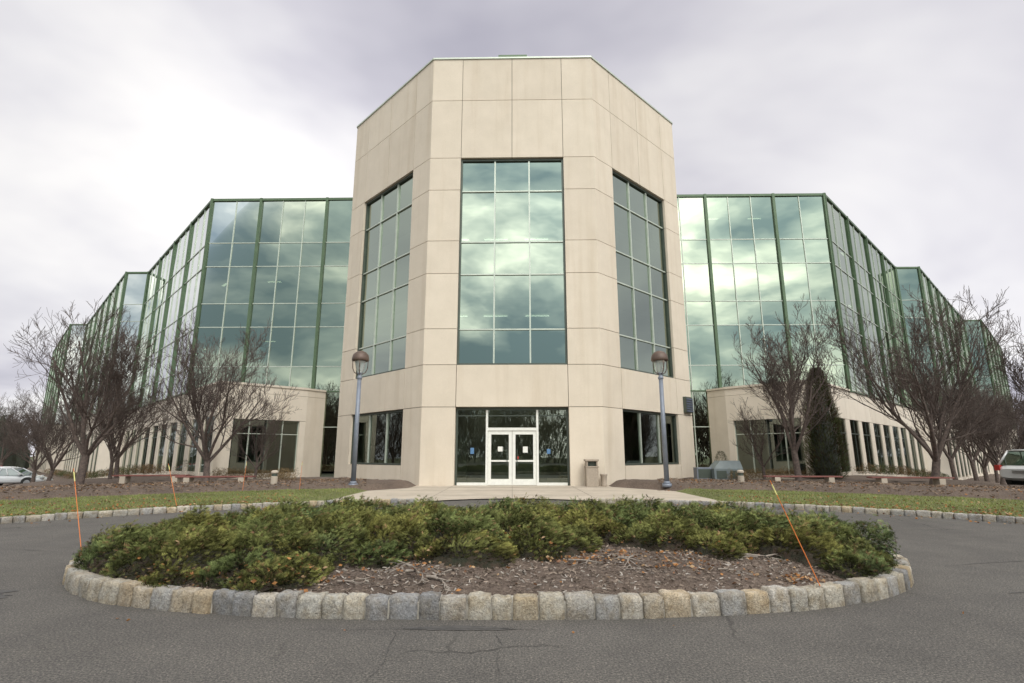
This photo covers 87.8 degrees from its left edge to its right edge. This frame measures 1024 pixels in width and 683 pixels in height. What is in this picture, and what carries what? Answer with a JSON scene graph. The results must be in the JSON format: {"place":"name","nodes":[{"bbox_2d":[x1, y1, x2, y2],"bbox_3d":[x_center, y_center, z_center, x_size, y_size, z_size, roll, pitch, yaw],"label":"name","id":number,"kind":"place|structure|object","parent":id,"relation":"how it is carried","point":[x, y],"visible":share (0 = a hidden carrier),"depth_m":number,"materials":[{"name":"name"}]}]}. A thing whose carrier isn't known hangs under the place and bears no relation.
{"place":"outdoors","nodes":[
{"label":"outdoors","id":0,"kind":"place"},
{"bbox_2d":[73,468,80,545],"bbox_3d":[-4.835,1.930,5.928,0.481,1.003,0.010,-6,-13,24],"label":"marker stake","id":1,"kind":"object","parent":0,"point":[77,506],"visible":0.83,"depth_m":5.96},
{"bbox_2d":[35,381,326,478],"bbox_3d":[-44.789,11.494,55.570,82.974,7.020,6.055,-10,-16,39],"label":"wing concrete base","id":2,"kind":"object","parent":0,"point":[309,416],"visible":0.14,"depth_m":31.14,"materials":[{"name":"beige concrete"}]},
{"bbox_2d":[35,197,352,474],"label":"wing mullions","id":3,"kind":"object","parent":2,"relation":"on","point":[205,247],"visible":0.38,"depth_m":35.62,"materials":[{"name":"green metal"}]},
{"bbox_2d":[36,200,352,476],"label":"wing glazing","id":4,"kind":"structure","parent":3,"relation":"in","point":[330,339],"depth_m":34.23,"materials":[{"name":"glass"}]},
{"bbox_2d":[0,477,1023,682],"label":"asphalt road","id":5,"kind":"structure","parent":0,"point":[923,629],"depth_m":3.71,"materials":[{"name":"grey asphalt"}]},
{"bbox_2d":[0,467,53,485],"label":"parked car","id":6,"kind":"object","parent":5,"relation":"on","point":[12,475],"visible":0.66,"depth_m":39.26,"materials":[{"name":"grey paint"}]},
{"bbox_2d":[0,498,414,523],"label":"lawn kerb","id":7,"kind":"structure","parent":5,"relation":"on","point":[65,516],"depth_m":11.44,"materials":[{"name":"stone"}]},
{"bbox_2d":[62,551,913,620],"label":"island kerb","id":8,"kind":"structure","parent":5,"relation":"on","point":[92,586],"depth_m":4.24,"materials":[{"name":"stone"}]},
{"bbox_2d":[85,532,880,594],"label":"island mulch","id":9,"kind":"object","parent":8,"relation":"on","point":[506,589],"depth_m":4.72,"materials":[{"name":"brown soil"}]},
{"bbox_2d":[337,547,785,593],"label":"dead branches","id":10,"kind":"object","parent":9,"relation":"on","point":[523,571],"visible":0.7,"depth_m":4.82,"materials":[{"name":"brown wood"}]},
{"bbox_2d":[769,480,819,585],"bbox_3d":[2.460,1.663,4.630,0.332,0.883,0.012,-2,-12,9],"label":"marker stake","id":11,"kind":"object","parent":8,"relation":"on","point":[794,532],"visible":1,"depth_m":4.63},
{"bbox_2d":[71,492,905,592],"bbox_3d":[-0.245,2.324,6.918,9.298,0.654,5.298,0,-12,0],"label":"juniper bush","id":12,"kind":"object","parent":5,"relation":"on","point":[298,524],"visible":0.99,"depth_m":5.69,"materials":[{"name":"green plant"}]},
{"bbox_2d":[131,587,859,618],"bbox_3d":[-0.240,2.652,6.796,9.272,0.150,5.392,0,-12,0],"label":"kerb mortar","id":13,"kind":"object","parent":5,"relation":"on","point":[467,606],"visible":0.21,"depth_m":4.17,"materials":[{"name":"grey concrete"}]},
{"bbox_2d":[0,477,1023,500],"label":"mulch bed","id":14,"kind":"object","parent":5,"relation":"on","point":[377,484],"visible":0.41,"depth_m":17.52,"materials":[{"name":"brown soil"}]},
{"bbox_2d":[4,292,174,484],"bbox_3d":[-16.070,1.963,20.463,5.267,7.683,5.416,2,-12,-9],"label":"bare tree","id":15,"kind":"object","parent":14,"relation":"on","point":[112,372],"visible":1,"depth_m":19.87,"materials":[{"name":"brown plant"}]},
{"bbox_2d":[111,475,189,483],"bbox_3d":[-14.200,5.458,20.922,2.700,0.420,0.400,1,-12,-7],"label":"bench","id":16,"kind":"object","parent":14,"relation":"on","point":[123,479],"visible":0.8,"depth_m":20.81,"materials":[{"name":"brown wood"}]},
{"bbox_2d":[175,476,255,483],"bbox_3d":[-11.000,5.207,19.748,2.700,0.420,0.400,1,-12,-7],"label":"bench","id":17,"kind":"object","parent":14,"relation":"on","point":[191,479],"visible":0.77,"depth_m":19.59,"materials":[{"name":"brown wood"}]},
{"bbox_2d":[135,306,301,481],"bbox_3d":[-12.729,2.541,23.213,6.116,7.670,5.381,1,-12,-3],"label":"bare tree","id":18,"kind":"object","parent":14,"relation":"on","point":[210,396],"visible":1,"depth_m":22.59,"materials":[{"name":"brown plant"}]},
{"bbox_2d":[214,405,292,478],"bbox_3d":[-11.970,4.802,24.951,3.441,3.925,2.538,0,-12,0],"label":"bare shrub","id":19,"kind":"object","parent":14,"relation":"on","point":[262,439],"visible":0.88,"depth_m":24.74,"materials":[{"name":"brown plant"}]},
{"bbox_2d":[270,470,278,484],"bbox_3d":[-8.400,4.842,18.803,0.240,0.580,0.240,0,-12,0],"label":"bollard light","id":20,"kind":"object","parent":14,"relation":"on","point":[274,477],"visible":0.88,"depth_m":18.74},
{"bbox_2d":[348,351,368,484],"bbox_3d":[-5.660,2.767,19.451,0.630,4.930,0.630,0,-12,0],"label":"street lamp","id":21,"kind":"object","parent":14,"relation":"on","point":[360,359],"visible":0.98,"depth_m":19.50,"materials":[{"name":"grey metal"}]},
{"bbox_2d":[0,477,1023,594],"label":"mulch chips","id":22,"kind":"object","parent":14,"relation":"on","point":[729,562],"visible":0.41,"depth_m":5.09,"materials":[{"name":"brown wood"}]},
{"bbox_2d":[651,351,671,486],"bbox_3d":[5.520,2.767,19.451,0.630,4.930,0.630,0,-12,0],"label":"street lamp","id":23,"kind":"object","parent":14,"relation":"on","point":[659,359],"visible":1,"depth_m":19.49,"materials":[{"name":"grey metal"}]},
{"bbox_2d":[693,467,711,479],"bbox_3d":[8.750,6.046,24.370,0.700,0.550,0.510,0,-12,0],"label":"utility cabinet","id":24,"kind":"object","parent":14,"relation":"on","point":[702,472],"visible":0.77,"depth_m":24.14,"materials":[{"name":"grey metal"}]},
{"bbox_2d":[715,451,726,460],"bbox_3d":[10.113,5.931,25.610,1.171,1.387,1.075,0,-12,0],"label":"evergreen shrub","id":25,"kind":"object","parent":14,"relation":"on","point":[724,453],"visible":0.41,"depth_m":25.64,"materials":[{"name":"green plant"}]},
{"bbox_2d":[709,461,742,479],"bbox_3d":[9.700,5.857,24.203,1.300,0.850,0.815,0,-12,0],"label":"utility cabinet","id":26,"kind":"object","parent":14,"relation":"on","point":[720,470],"visible":0.7,"depth_m":23.84,"materials":[{"name":"metal"}]},
{"bbox_2d":[737,470,744,481],"bbox_3d":[8.300,4.947,19.292,0.240,0.580,0.240,0,-12,0],"label":"bollard light","id":27,"kind":"object","parent":14,"relation":"on","point":[740,475],"visible":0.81,"depth_m":19.23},
{"bbox_2d":[728,397,802,478],"bbox_3d":[11.474,4.542,24.529,2.791,4.318,3.785,5,-13,-24],"label":"bare tree","id":28,"kind":"object","parent":14,"relation":"on","point":[751,437],"visible":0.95,"depth_m":24.60,"materials":[{"name":"brown plant"}]},
{"bbox_2d":[733,293,849,480],"bbox_3d":[12.135,2.338,22.839,4.233,7.923,6.320,-9,-15,36],"label":"bare tree","id":29,"kind":"object","parent":14,"relation":"on","point":[789,394],"visible":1,"depth_m":21.69,"materials":[{"name":"brown plant"}]},
{"bbox_2d":[763,475,842,482],"bbox_3d":[10.900,5.249,19.944,2.700,0.420,0.400,-1,-12,7],"label":"bench","id":30,"kind":"object","parent":14,"relation":"on","point":[826,478],"visible":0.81,"depth_m":19.85,"materials":[{"name":"brown wood"}]},
{"bbox_2d":[866,476,954,485],"bbox_3d":[14.200,5.040,18.966,2.700,0.420,0.400,-1,-12,7],"label":"bench","id":31,"kind":"object","parent":14,"relation":"on","point":[935,480],"visible":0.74,"depth_m":18.82,"materials":[{"name":"brown wood"}]},
{"bbox_2d":[811,285,1022,484],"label":"bare tree","id":32,"kind":"object","parent":14,"relation":"on","point":[906,380],"visible":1,"depth_m":20.04,"materials":[{"name":"brown plant"}]},
{"bbox_2d":[0,548,1023,682],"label":"tar patches","id":33,"kind":"object","parent":5,"relation":"on","point":[461,627],"visible":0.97,"depth_m":3.91,"materials":[{"name":"black asphalt"}]},
{"bbox_2d":[334,58,695,485],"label":"tower panels","id":34,"kind":"object","parent":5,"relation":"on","point":[421,122],"visible":0.62,"depth_m":24.82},
{"bbox_2d":[365,407,662,482],"bbox_3d":[0.084,-2.973,27.986,17.000,20.000,7.900,0,-12,1],"label":"tower interior","id":35,"kind":"object","parent":34,"relation":"in","point":[552,434],"visible":0.09,"depth_m":28.65,"materials":[{"name":"black glass"}]},
{"bbox_2d":[350,158,678,484],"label":"tower mullions","id":36,"kind":"object","parent":34,"relation":"attached to","point":[511,433],"visible":0.88,"depth_m":24.43,"materials":[{"name":"grey metal"}]},
{"bbox_2d":[360,161,670,375],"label":"tower glazing","id":37,"kind":"structure","parent":36,"relation":"in","point":[512,291],"depth_m":24.58,"materials":[{"name":"glass"}]},
{"bbox_2d":[357,55,672,128],"bbox_3d":[0.176,-12.499,34.952,18.448,2.100,18.448,0,-12,1],"label":"tower coping","id":38,"kind":"object","parent":34,"relation":"on","point":[511,57],"visible":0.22,"depth_m":26.29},
{"bbox_2d":[343,78,689,420],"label":"tower joints","id":39,"kind":"object","parent":34,"relation":"attached to","point":[608,330],"visible":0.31,"depth_m":25.02,"materials":[{"name":"grey"}]},
{"bbox_2d":[683,396,693,412],"bbox_3d":[8.985,3.229,27.101,0.700,0.800,0.200,11,-17,-43],"label":"box","id":40,"kind":"object","parent":34,"relation":"attached to","point":[687,404],"depth_m":26.94,"materials":[{"name":"grey metal"}]},
{"bbox_2d":[333,485,716,501],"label":"entrance walk","id":41,"kind":"structure","parent":5,"relation":"on","point":[489,493],"depth_m":17.29,"materials":[{"name":"beige concrete"}]},
{"bbox_2d":[411,486,612,497],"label":"walk joints","id":42,"kind":"object","parent":41,"relation":"on","point":[512,487],"visible":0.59,"depth_m":20.48,"materials":[{"name":"grey concrete"}]},
{"bbox_2d":[584,459,598,486],"bbox_3d":[3.180,5.247,21.273,0.540,1.060,0.540,0,-12,0],"label":"trash receptacle","id":43,"kind":"object","parent":41,"relation":"on","point":[591,466],"visible":0.99,"depth_m":21.04,"materials":[{"name":"beige concrete"}]},
{"bbox_2d":[600,474,607,486],"bbox_3d":[3.680,5.551,21.311,0.300,0.480,0.300,0,-12,0],"label":"ash urn","id":44,"kind":"object","parent":41,"relation":"on","point":[603,480],"visible":0.99,"depth_m":21.21,"materials":[{"name":"beige concrete"}]},
{"bbox_2d":[598,498,1023,523],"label":"lawn kerb","id":45,"kind":"structure","parent":5,"relation":"on","point":[958,516],"depth_m":11.61,"materials":[{"name":"stone"}]},
{"bbox_2d":[973,310,1023,426],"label":"bare tree","id":46,"kind":"object","parent":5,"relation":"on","point":[1018,378],"visible":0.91,"depth_m":20.29,"materials":[{"name":"brown plant"}]},
{"bbox_2d":[994,449,1023,484],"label":"parked car","id":47,"kind":"object","parent":5,"relation":"on","point":[1011,470],"visible":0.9,"depth_m":22.81,"materials":[{"name":"white paint"}]},
{"bbox_2d":[0,488,1023,516],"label":"lawn","id":48,"kind":"structure","parent":0,"point":[697,492],"depth_m":13.76,"materials":[{"name":"green plant"}]},
{"bbox_2d":[0,478,1022,632],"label":"fallen leaves","id":49,"kind":"object","parent":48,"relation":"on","point":[624,552],"visible":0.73,"depth_m":5.59,"materials":[{"name":"brown plant"}]},
{"bbox_2d":[0,0,1023,456],"label":"sky","id":50,"kind":"structure","parent":0,"point":[121,121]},
{"bbox_2d":[706,382,1019,479],"bbox_3d":[46.074,11.130,53.863,82.974,7.020,6.055,9,-15,-37],"label":"wing concrete base","id":51,"kind":"object","parent":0,"point":[721,407],"visible":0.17,"depth_m":31.43,"materials":[{"name":"beige concrete"}]},
{"bbox_2d":[677,193,1013,474],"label":"wing mullions","id":52,"kind":"object","parent":51,"relation":"on","point":[825,197],"visible":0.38,"depth_m":34.71,"materials":[{"name":"metal"}]},
{"bbox_2d":[677,196,1015,476],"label":"wing glazing","id":53,"kind":"structure","parent":52,"relation":"in","point":[698,288],"depth_m":33.77,"materials":[{"name":"glass"}]},
{"bbox_3d":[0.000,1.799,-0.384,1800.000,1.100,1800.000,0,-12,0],"label":"ground","id":54,"kind":"structure","parent":0,"visible":0},
{"bbox_2d":[106,201,325,473],"bbox_3d":[-39.528,6.663,62.877,85.979,19.720,24.115,-9,-15,38],"label":"wing interior","id":55,"kind":"object","parent":54,"relation":"on","point":[265,432],"visible":0.16,"depth_m":29.50,"materials":[{"name":"black"}]},
{"bbox_2d":[2,468,1006,485],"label":"planting bed","id":56,"kind":"object","parent":54,"relation":"on","point":[58,479],"visible":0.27,"depth_m":25.83,"materials":[{"name":"brown soil"}]},
{"bbox_2d":[0,407,12,428],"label":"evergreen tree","id":57,"kind":"object","parent":56,"relation":"on","point":[4,417],"visible":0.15,"depth_m":77.35,"materials":[{"name":"green plant"}]},
{"bbox_2d":[0,414,23,465],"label":"evergreen tree","id":58,"kind":"object","parent":56,"relation":"on","point":[10,460],"visible":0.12,"depth_m":64.27,"materials":[{"name":"green plant"}]},
{"bbox_2d":[0,396,37,465],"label":"bare tree","id":59,"kind":"object","parent":56,"relation":"on","point":[4,436],"visible":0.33,"depth_m":61.12,"materials":[{"name":"brown plant"}]},
{"bbox_2d":[15,431,35,468],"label":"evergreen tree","id":60,"kind":"object","parent":56,"relation":"on","point":[25,464],"visible":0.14,"depth_m":70.13,"materials":[{"name":"green plant"}]},
{"bbox_2d":[2,395,88,481],"bbox_3d":[-33.753,7.087,38.351,4.793,6.799,4.661,-7,-14,30],"label":"bare tree","id":61,"kind":"object","parent":56,"relation":"on","point":[35,466],"visible":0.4,"depth_m":37.87,"materials":[{"name":"brown plant"}]},
{"bbox_2d":[5,381,99,480],"bbox_3d":[-26.893,5.313,31.412,4.484,6.392,5.097,-9,-15,37],"label":"bare tree","id":62,"kind":"object","parent":56,"relation":"on","point":[38,436],"visible":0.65,"depth_m":31.31,"materials":[{"name":"brown plant"}]},
{"bbox_2d":[90,378,159,478],"bbox_3d":[-18.972,4.258,25.440,4.021,5.042,2.694,-10,-16,40],"label":"bare tree","id":63,"kind":"object","parent":56,"relation":"on","point":[113,438],"visible":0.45,"depth_m":24.95,"materials":[{"name":"brown plant"}]},
{"bbox_2d":[87,367,191,477],"bbox_3d":[-19.557,4.103,28.003,5.285,6.626,3.540,5,-13,-24],"label":"bare tree","id":64,"kind":"object","parent":56,"relation":"on","point":[116,467],"visible":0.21,"depth_m":28.12,"materials":[{"name":"brown plant"}]},
{"bbox_2d":[168,460,194,478],"bbox_3d":[-15.373,6.010,24.928,1.289,0.950,1.215,0,-12,0],"label":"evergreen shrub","id":65,"kind":"object","parent":56,"relation":"on","point":[184,465],"visible":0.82,"depth_m":24.89,"materials":[{"name":"green plant"}]},
{"bbox_2d":[42,462,948,479],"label":"hedge","id":66,"kind":"object","parent":56,"relation":"on","point":[147,468],"visible":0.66,"depth_m":28.53,"materials":[{"name":"green plant"}]},
{"bbox_2d":[801,367,850,478],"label":"arborvitae","id":67,"kind":"object","parent":56,"relation":"on","point":[826,456],"visible":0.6,"depth_m":24.80,"materials":[{"name":"green plant"}]},
{"bbox_2d":[898,363,1022,479],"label":"bare tree","id":68,"kind":"object","parent":56,"relation":"on","point":[951,458],"visible":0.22,"depth_m":26.24,"materials":[{"name":"brown plant"}]},
{"bbox_2d":[933,370,1023,480],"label":"bare tree","id":69,"kind":"object","parent":56,"relation":"on","point":[973,467],"visible":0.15,"depth_m":31.70,"materials":[{"name":"brown plant"}]},
{"bbox_2d":[940,380,1022,481],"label":"bare tree","id":70,"kind":"object","parent":56,"relation":"on","point":[985,460],"visible":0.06,"depth_m":35.95,"materials":[{"name":"brown plant"}]},
{"bbox_2d":[946,383,1023,484],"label":"bare tree","id":71,"kind":"object","parent":56,"relation":"on","point":[994,436],"visible":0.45,"depth_m":27.57,"materials":[{"name":"brown plant"}]},
{"bbox_2d":[959,389,1023,482],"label":"bare tree","id":72,"kind":"object","parent":56,"relation":"on","point":[997,479],"visible":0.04,"depth_m":41.67,"materials":[{"name":"brown plant"}]},
{"bbox_2d":[1007,402,1023,448],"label":"bare tree","id":73,"kind":"object","parent":56,"relation":"on","point":[1014,437],"visible":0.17,"depth_m":44.97,"materials":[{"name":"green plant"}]},
{"bbox_2d":[0,393,1023,456],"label":"distant trees","id":74,"kind":"object","parent":54,"relation":"on","point":[38,418],"depth_m":97.69,"materials":[{"name":"brown plant"}]},
{"bbox_2d":[708,258,885,473],"bbox_3d":[41.053,6.340,61.364,85.979,19.720,24.115,9,-15,-36],"label":"wing interior","id":75,"kind":"object","parent":54,"relation":"on","point":[769,440],"visible":0.12,"depth_m":28.87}
]}

